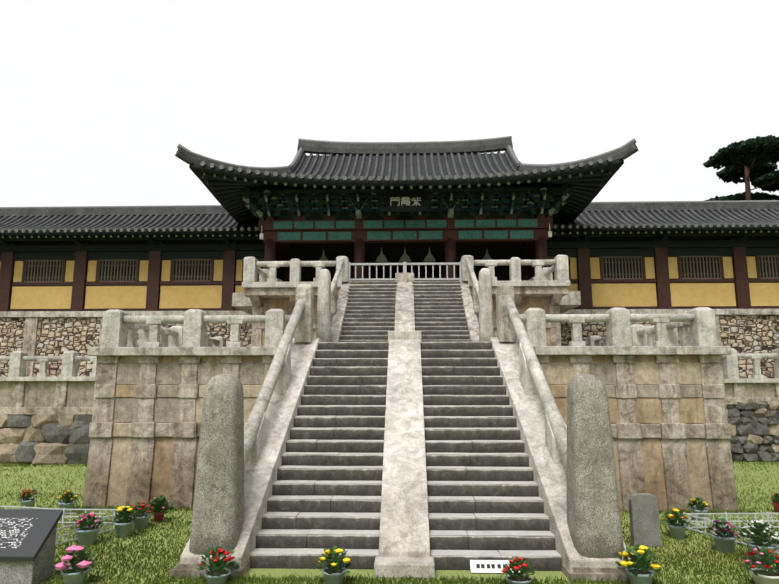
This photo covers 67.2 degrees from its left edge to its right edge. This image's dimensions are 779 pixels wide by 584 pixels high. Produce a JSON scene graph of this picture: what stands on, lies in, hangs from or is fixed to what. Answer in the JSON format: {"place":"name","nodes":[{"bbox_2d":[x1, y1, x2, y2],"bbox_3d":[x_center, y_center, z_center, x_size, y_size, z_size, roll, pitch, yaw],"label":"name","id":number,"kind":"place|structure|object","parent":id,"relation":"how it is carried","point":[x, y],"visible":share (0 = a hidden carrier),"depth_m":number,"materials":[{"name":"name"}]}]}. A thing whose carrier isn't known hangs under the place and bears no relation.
{"place":"outdoors","nodes":[
{"label":"outdoors","id":0,"kind":"place"},
{"bbox_2d":[0,309,778,378],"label":"stone rubble wall","id":1,"kind":"structure","parent":0,"point":[44,333],"depth_m":24.10,"materials":[{"name":"stone"}]},
{"bbox_2d":[0,234,264,311],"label":"corridor wall","id":2,"kind":"structure","parent":1,"relation":"on","point":[80,287],"depth_m":24.73,"materials":[{"name":"yellow paint"}]},
{"bbox_2d":[0,215,260,235],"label":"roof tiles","id":3,"kind":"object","parent":2,"relation":"on","point":[183,232],"depth_m":23.93,"materials":[{"name":"tile"}]},
{"bbox_2d":[0,205,258,232],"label":"corridor roof tiles","id":4,"kind":"object","parent":3,"relation":"on","point":[24,225],"visible":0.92,"depth_m":26.18,"materials":[{"name":"grey tile"}]},
{"bbox_2d":[0,234,259,237],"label":"corridor rafters","id":5,"kind":"object","parent":3,"relation":"attached to","point":[96,236],"visible":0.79,"depth_m":24.04,"materials":[{"name":"wood"}]},
{"bbox_2d":[24,259,263,281],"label":"lattice windows","id":6,"kind":"structure","parent":2,"relation":"on","point":[127,265],"depth_m":24.82,"materials":[{"name":"brown wood"}]},
{"bbox_2d":[547,232,778,308],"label":"corridor wall","id":7,"kind":"structure","parent":1,"relation":"on","point":[663,284],"depth_m":24.09,"materials":[{"name":"yellow paint"}]},
{"bbox_2d":[547,255,778,279],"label":"lattice windows","id":8,"kind":"structure","parent":7,"relation":"on","point":[693,261],"depth_m":24.15,"materials":[{"name":"brown wood"}]},
{"bbox_2d":[551,210,778,231],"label":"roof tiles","id":9,"kind":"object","parent":7,"relation":"on","point":[590,229],"depth_m":23.31,"materials":[{"name":"tile"}]},
{"bbox_2d":[553,200,778,228],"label":"corridor roof tiles","id":10,"kind":"object","parent":9,"relation":"on","point":[692,207],"visible":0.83,"depth_m":25.46,"materials":[{"name":"grey tile"}]},
{"bbox_2d":[552,230,778,233],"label":"corridor rafters","id":11,"kind":"object","parent":7,"relation":"attached to","point":[729,231],"visible":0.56,"depth_m":23.39,"materials":[{"name":"brown wood"}]},
{"bbox_2d":[0,459,778,583],"bbox_3d":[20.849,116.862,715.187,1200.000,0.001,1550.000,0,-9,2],"label":"ground","id":12,"kind":"structure","parent":0,"point":[278,573],"depth_m":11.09,"materials":[{"name":"green plant"}]},
{"bbox_2d":[0,509,62,583],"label":"info lectern","id":13,"kind":"object","parent":12,"relation":"on","point":[27,543],"visible":0.98,"depth_m":8.30,"materials":[{"name":"stone"}]},
{"bbox_2d":[0,410,91,464],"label":"wing boulders","id":14,"kind":"object","parent":12,"relation":"on","point":[61,437],"visible":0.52,"depth_m":20.73,"materials":[{"name":"grey stone"}]},
{"bbox_2d":[0,351,96,414],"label":"wing","id":15,"kind":"structure","parent":14,"relation":"on","point":[68,390],"depth_m":21.12,"materials":[{"name":"grey stone"}]},
{"bbox_2d":[0,356,96,360],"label":"wing rail","id":16,"kind":"object","parent":15,"relation":"attached to","point":[49,358],"depth_m":21.39,"materials":[{"name":"stone"}]},
{"bbox_2d":[82,347,277,508],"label":"platform","id":17,"kind":"structure","parent":12,"relation":"on","point":[144,429],"depth_m":13.67,"materials":[{"name":"stone"}]},
{"bbox_2d":[242,255,570,346],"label":"balcony wings","id":18,"kind":"object","parent":17,"relation":"on","point":[540,289],"visible":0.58,"depth_m":19.17},
{"bbox_2d":[256,259,555,276],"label":"balcony rail bars","id":19,"kind":"object","parent":18,"relation":"attached to","point":[549,271],"depth_m":19.27,"materials":[{"name":"grey stone"}]},
{"bbox_2d":[101,307,717,346],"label":"platform rail posts","id":20,"kind":"object","parent":17,"relation":"on","point":[620,331],"visible":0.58,"depth_m":13.98,"materials":[{"name":"grey stone"}]},
{"bbox_2d":[122,314,693,344],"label":"platform rail bars","id":21,"kind":"object","parent":20,"relation":"attached to","point":[674,319],"visible":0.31,"depth_m":14.12,"materials":[{"name":"grey stone"}]},
{"bbox_2d":[0,506,778,553],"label":"fences","id":22,"kind":"object","parent":12,"relation":"on","point":[688,527],"visible":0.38,"depth_m":11.34,"materials":[{"name":"metal"}]},
{"bbox_2d":[169,374,628,582],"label":"stone pillars","id":23,"kind":"structure","parent":12,"relation":"on","point":[594,520],"depth_m":8.80,"materials":[{"name":"stone"}]},
{"bbox_2d":[20,498,778,583],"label":"flower pots","id":24,"kind":"object","parent":12,"relation":"on","point":[122,529],"visible":0.67,"depth_m":9.66,"materials":[{"name":"plastic"}]},
{"bbox_2d":[16,489,778,582],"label":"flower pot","id":25,"kind":"object","parent":24,"relation":"in","point":[642,562],"depth_m":8.32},
{"bbox_2d":[343,282,466,285],"bbox_3d":[0.514,2.760,19.143,5.960,6.076,9.241,0,-9,2],"label":"stair landing","id":26,"kind":"object","parent":12,"relation":"on","point":[461,283],"depth_m":19.05,"materials":[{"name":"stone"}]},
{"bbox_2d":[339,281,470,341],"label":"stair steps","id":27,"kind":"structure","parent":26,"relation":"on","point":[439,313],"depth_m":17.21,"materials":[{"name":"stone"}]},
{"bbox_2d":[294,273,515,342],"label":"stair coping divider posts","id":28,"kind":"object","parent":26,"relation":"on","point":[404,313],"visible":0.58,"depth_m":16.08,"materials":[{"name":"stone"}]},
{"bbox_2d":[316,258,493,341],"bbox_3d":[0.444,0.130,17.130,4.630,3.044,3.622,0,-9,2],"label":"stair railing","id":29,"kind":"object","parent":26,"relation":"on","point":[326,287],"visible":0.98,"depth_m":15.32,"materials":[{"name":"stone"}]},
{"bbox_2d":[319,247,491,280],"bbox_3d":[0.593,-1.068,22.548,7.500,2.530,4.900,0,-9,2],"label":"gate barrier and ornaments","id":30,"kind":"object","parent":26,"relation":"on","point":[405,258],"visible":0.81,"depth_m":20.07,"materials":[{"name":"grey paint"}]},
{"bbox_2d":[249,341,561,570],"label":"stair steps","id":31,"kind":"structure","parent":12,"relation":"on","point":[485,501],"depth_m":10.57,"materials":[{"name":"stone"}]},
{"bbox_2d":[180,331,633,578],"bbox_3d":[0.301,2.582,11.711,6.598,4.086,5.999,0,-9,2],"label":"stair coping divider","id":32,"kind":"object","parent":12,"relation":"on","point":[404,542],"visible":0.62,"depth_m":10.58,"materials":[{"name":"stone"}]},
{"bbox_2d":[244,298,566,470],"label":"stair handrails","id":33,"kind":"object","parent":32,"relation":"on","point":[546,397],"visible":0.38,"depth_m":11.62,"materials":[{"name":"stone"}]},
{"bbox_2d":[470,560,519,572],"bbox_3d":[1.563,4.080,8.704,0.720,0.157,0.116,0,-9,2],"label":"small sign","id":34,"kind":"object","parent":12,"relation":"on","point":[487,566],"visible":0.85,"depth_m":8.70,"materials":[{"name":"white paint"}]},
{"bbox_2d":[533,346,738,511],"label":"platform","id":35,"kind":"structure","parent":12,"relation":"on","point":[671,431],"depth_m":13.34,"materials":[{"name":"stone"}]},
{"bbox_2d":[628,493,660,546],"bbox_3d":[4.447,3.973,10.219,0.460,0.870,0.150,0,-9,2],"label":"stele","id":36,"kind":"object","parent":12,"relation":"on","point":[644,519],"visible":0.88,"depth_m":10.15,"materials":[{"name":"stone"}]},
{"bbox_2d":[722,348,778,404],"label":"wing","id":37,"kind":"structure","parent":12,"relation":"on","point":[758,388],"depth_m":21.80,"materials":[{"name":"grey stone"}]},
{"bbox_2d":[722,353,777,357],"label":"wing rail","id":38,"kind":"object","parent":37,"relation":"attached to","point":[763,355],"depth_m":22.05,"materials":[{"name":"stone"}]},
{"bbox_2d":[726,401,778,461],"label":"wing boulders","id":39,"kind":"object","parent":12,"relation":"on","point":[754,427],"visible":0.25,"depth_m":21.44,"materials":[{"name":"grey stone"}]},
{"bbox_2d":[0,0,778,206],"label":"sky","id":40,"kind":"structure","parent":0,"point":[98,98],"materials":[{"name":"white"}]},
{"bbox_2d":[258,218,552,269],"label":"painted beams","id":41,"kind":"structure","parent":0,"point":[526,233],"depth_m":22.42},
{"bbox_2d":[241,184,570,219],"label":"gate brackets","id":42,"kind":"object","parent":41,"relation":"on","point":[480,202],"visible":0.67,"depth_m":22.32,"materials":[{"name":"green wood"}]},
{"bbox_2d":[386,188,424,211],"bbox_3d":[0.592,-3.365,21.466,1.400,0.922,0.339,0,-9,2],"label":"name plaque","id":43,"kind":"object","parent":42,"relation":"attached to","point":[405,200],"visible":1,"depth_m":21.42,"materials":[{"name":"black wood"}]},
{"bbox_2d":[189,153,623,223],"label":"gate roof","id":44,"kind":"structure","parent":42,"relation":"on","point":[612,167],"depth_m":21.43,"materials":[{"name":"grey tile"}]},
{"bbox_2d":[203,169,609,223],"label":"roof eaves","id":45,"kind":"object","parent":44,"relation":"attached to","point":[237,184],"visible":0.5,"depth_m":21.78,"materials":[{"name":"green wood"}]},
{"bbox_2d":[175,136,638,180],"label":"gate roof ridges","id":46,"kind":"object","parent":44,"relation":"on","point":[424,149],"visible":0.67,"depth_m":24.54,"materials":[{"name":"grey tile"}]},
{"bbox_2d":[259,198,551,238],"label":"gate dragon heads","id":47,"kind":"object","parent":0,"point":[359,213],"visible":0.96,"depth_m":22.11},
{"bbox_2d":[232,237,580,314],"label":"wall","id":48,"kind":"structure","parent":0,"point":[359,250],"depth_m":25.15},
{"bbox_2d":[703,135,778,200],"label":"pine tree","id":49,"kind":"object","parent":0,"point":[763,172],"depth_m":36.16,"materials":[{"name":"green plant"}]}
]}

